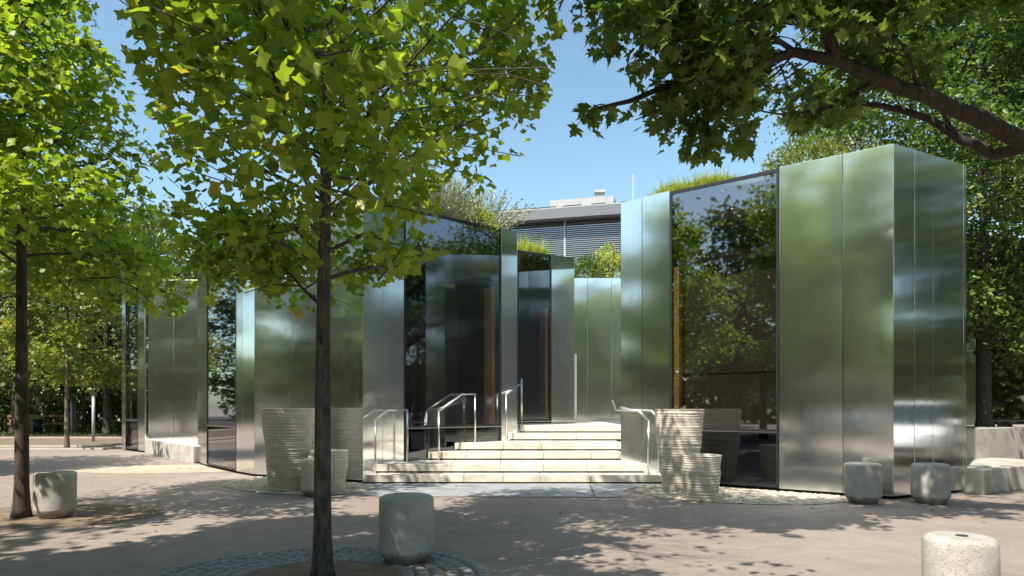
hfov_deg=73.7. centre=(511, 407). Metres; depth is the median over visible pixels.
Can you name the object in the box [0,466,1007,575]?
fallen leaves
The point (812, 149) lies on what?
roof shrub
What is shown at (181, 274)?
park tree
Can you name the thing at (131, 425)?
window
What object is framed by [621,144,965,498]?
pavilion
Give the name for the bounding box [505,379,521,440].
handrail
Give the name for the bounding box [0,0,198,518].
tulip tree
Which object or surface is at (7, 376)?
park tree
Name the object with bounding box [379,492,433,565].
bollard
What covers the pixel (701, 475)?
planter
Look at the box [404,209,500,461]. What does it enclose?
window
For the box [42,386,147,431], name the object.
park bush
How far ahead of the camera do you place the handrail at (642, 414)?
12.28 m
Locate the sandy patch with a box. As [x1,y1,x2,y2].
[75,465,234,473]
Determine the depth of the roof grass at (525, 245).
17.27 m
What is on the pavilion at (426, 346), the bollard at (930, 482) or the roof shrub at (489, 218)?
the roof shrub at (489, 218)
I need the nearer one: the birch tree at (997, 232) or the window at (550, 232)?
the birch tree at (997, 232)
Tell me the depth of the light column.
18.55 m
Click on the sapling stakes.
(75, 417)
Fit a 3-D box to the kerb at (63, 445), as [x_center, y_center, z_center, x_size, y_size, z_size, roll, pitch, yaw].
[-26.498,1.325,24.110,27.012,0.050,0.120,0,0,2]
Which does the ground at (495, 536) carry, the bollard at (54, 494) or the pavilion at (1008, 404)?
the pavilion at (1008, 404)
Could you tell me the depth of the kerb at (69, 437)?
30.66 m
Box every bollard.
[33,470,76,518]
[301,458,331,496]
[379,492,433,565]
[844,462,882,503]
[910,462,950,504]
[921,531,1000,575]
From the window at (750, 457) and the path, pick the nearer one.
the window at (750, 457)
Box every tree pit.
[0,504,166,529]
[257,562,385,575]
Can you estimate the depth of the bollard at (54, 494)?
8.25 m
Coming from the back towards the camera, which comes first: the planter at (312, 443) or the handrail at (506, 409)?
the handrail at (506, 409)
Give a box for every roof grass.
[517,234,552,261]
[643,164,746,197]
[738,150,801,184]
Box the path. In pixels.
[0,438,147,444]
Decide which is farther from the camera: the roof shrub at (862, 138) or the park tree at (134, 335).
the park tree at (134, 335)
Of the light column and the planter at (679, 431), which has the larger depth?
the light column
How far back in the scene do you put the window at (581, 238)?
35.46 m
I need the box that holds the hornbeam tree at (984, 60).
[764,0,1023,426]
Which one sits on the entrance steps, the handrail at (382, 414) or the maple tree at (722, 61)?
the handrail at (382, 414)
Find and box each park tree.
[0,203,121,433]
[0,215,98,427]
[0,245,46,431]
[7,190,187,434]
[63,194,195,425]
[146,237,202,346]
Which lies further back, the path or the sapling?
the sapling
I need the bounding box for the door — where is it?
[517,250,551,423]
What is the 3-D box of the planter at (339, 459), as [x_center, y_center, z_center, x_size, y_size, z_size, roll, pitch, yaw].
[-2.985,1.016,11.100,0.634,0.654,0.633,0,0,0]
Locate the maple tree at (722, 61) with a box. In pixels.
[556,0,1023,169]
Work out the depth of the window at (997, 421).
15.70 m
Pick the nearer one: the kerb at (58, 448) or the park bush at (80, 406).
the kerb at (58, 448)
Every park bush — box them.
[0,365,147,427]
[0,382,69,431]
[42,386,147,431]
[120,398,147,430]
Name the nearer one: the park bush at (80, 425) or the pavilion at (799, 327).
the pavilion at (799, 327)
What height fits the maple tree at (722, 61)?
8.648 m
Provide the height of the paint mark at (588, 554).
0.001 m
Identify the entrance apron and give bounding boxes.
[358,483,661,496]
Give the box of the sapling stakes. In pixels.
[62,398,76,433]
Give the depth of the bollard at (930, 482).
9.48 m
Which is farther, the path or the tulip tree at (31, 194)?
the path
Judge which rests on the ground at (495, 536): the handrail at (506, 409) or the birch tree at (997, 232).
the birch tree at (997, 232)
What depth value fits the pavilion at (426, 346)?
13.82 m
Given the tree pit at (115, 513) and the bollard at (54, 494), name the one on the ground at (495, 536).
the tree pit at (115, 513)
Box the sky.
[0,0,1023,401]
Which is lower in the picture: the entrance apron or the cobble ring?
the cobble ring
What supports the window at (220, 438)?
in the pavilion at (426, 346)
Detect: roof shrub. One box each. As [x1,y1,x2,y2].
[453,205,499,233]
[574,254,608,283]
[589,241,620,277]
[758,131,847,180]
[818,132,887,158]
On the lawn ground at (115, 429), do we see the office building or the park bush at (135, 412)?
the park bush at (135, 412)
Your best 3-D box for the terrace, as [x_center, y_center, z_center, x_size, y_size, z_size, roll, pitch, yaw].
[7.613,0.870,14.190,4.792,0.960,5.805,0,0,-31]
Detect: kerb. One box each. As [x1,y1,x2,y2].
[0,437,147,437]
[0,445,121,446]
[0,448,106,449]
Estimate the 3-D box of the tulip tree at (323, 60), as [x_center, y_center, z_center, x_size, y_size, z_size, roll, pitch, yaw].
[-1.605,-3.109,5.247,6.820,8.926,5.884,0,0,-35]
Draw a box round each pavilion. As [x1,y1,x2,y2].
[122,277,234,463]
[198,196,516,481]
[454,250,620,423]
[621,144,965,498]
[966,239,1023,424]
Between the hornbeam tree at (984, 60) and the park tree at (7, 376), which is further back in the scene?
the park tree at (7, 376)
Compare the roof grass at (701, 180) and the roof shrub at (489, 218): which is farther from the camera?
the roof shrub at (489, 218)
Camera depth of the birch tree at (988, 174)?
24.23 m
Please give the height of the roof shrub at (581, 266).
1.091 m
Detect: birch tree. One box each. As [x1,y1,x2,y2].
[861,14,1023,426]
[926,16,1023,248]
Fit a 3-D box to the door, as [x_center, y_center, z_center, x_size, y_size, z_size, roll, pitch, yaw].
[0.547,-1.745,17.024,1.017,4.250,0.092,0,0,-32]
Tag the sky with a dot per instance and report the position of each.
(555, 166)
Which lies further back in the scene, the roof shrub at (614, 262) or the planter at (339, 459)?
the roof shrub at (614, 262)
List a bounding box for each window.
[125,287,137,449]
[206,232,235,470]
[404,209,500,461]
[507,222,563,263]
[564,218,620,277]
[670,168,778,487]
[976,240,1023,423]
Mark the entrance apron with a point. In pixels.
(517, 490)
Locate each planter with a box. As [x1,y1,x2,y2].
[260,409,314,491]
[308,449,348,491]
[311,411,314,449]
[655,409,703,491]
[680,453,721,500]
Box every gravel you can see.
[222,476,372,494]
[636,484,845,504]
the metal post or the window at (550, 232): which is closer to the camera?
the metal post
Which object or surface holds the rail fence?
on the lawn ground at (115, 429)
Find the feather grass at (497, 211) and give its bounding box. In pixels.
[452,183,536,232]
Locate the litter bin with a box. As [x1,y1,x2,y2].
[32,417,43,432]
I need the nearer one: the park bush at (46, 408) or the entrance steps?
the entrance steps
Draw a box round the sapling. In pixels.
[70,388,72,433]
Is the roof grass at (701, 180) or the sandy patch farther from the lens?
the sandy patch
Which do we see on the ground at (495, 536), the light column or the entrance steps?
the entrance steps
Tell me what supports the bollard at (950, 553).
on the ground at (495, 536)
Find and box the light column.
[574,354,576,421]
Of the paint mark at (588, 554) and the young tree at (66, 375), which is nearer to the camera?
the paint mark at (588, 554)
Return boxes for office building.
[457,189,624,432]
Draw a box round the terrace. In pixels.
[956,426,1023,494]
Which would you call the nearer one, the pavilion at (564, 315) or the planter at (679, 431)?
the planter at (679, 431)
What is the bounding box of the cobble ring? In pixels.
[155,546,489,575]
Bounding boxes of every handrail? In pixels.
[374,409,407,473]
[438,393,476,459]
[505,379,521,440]
[612,400,649,473]
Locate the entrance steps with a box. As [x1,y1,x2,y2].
[363,421,661,482]
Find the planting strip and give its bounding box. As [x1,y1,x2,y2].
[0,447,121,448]
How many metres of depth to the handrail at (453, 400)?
13.71 m
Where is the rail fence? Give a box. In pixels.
[7,414,76,433]
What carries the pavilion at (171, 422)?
on the ground at (495, 536)
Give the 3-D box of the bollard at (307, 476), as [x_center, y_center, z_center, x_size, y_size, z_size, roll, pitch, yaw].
[-3.019,1.064,10.518,0.459,0.564,0.460,0,0,0]
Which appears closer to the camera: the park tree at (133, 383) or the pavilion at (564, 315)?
the pavilion at (564, 315)
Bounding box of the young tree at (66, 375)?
[0,181,137,447]
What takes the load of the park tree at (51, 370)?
on the lawn ground at (115, 429)
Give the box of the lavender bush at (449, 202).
[394,168,486,224]
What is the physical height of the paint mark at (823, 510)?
0.001 m
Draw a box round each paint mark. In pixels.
[546,553,591,564]
[777,504,872,515]
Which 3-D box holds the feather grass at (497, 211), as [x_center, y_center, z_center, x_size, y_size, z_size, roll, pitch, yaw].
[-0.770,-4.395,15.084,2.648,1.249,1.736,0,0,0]
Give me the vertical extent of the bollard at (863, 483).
0.564 m
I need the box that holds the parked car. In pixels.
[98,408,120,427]
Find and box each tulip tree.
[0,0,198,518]
[113,0,567,575]
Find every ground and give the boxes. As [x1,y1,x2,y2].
[0,412,1023,575]
[0,419,147,436]
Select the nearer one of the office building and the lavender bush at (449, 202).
the lavender bush at (449, 202)
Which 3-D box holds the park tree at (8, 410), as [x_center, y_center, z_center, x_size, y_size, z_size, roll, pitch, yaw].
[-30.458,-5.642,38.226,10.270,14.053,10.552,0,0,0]
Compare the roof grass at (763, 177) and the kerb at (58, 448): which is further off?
the kerb at (58, 448)
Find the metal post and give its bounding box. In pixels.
[92,396,94,441]
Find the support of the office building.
on the ground at (495, 536)

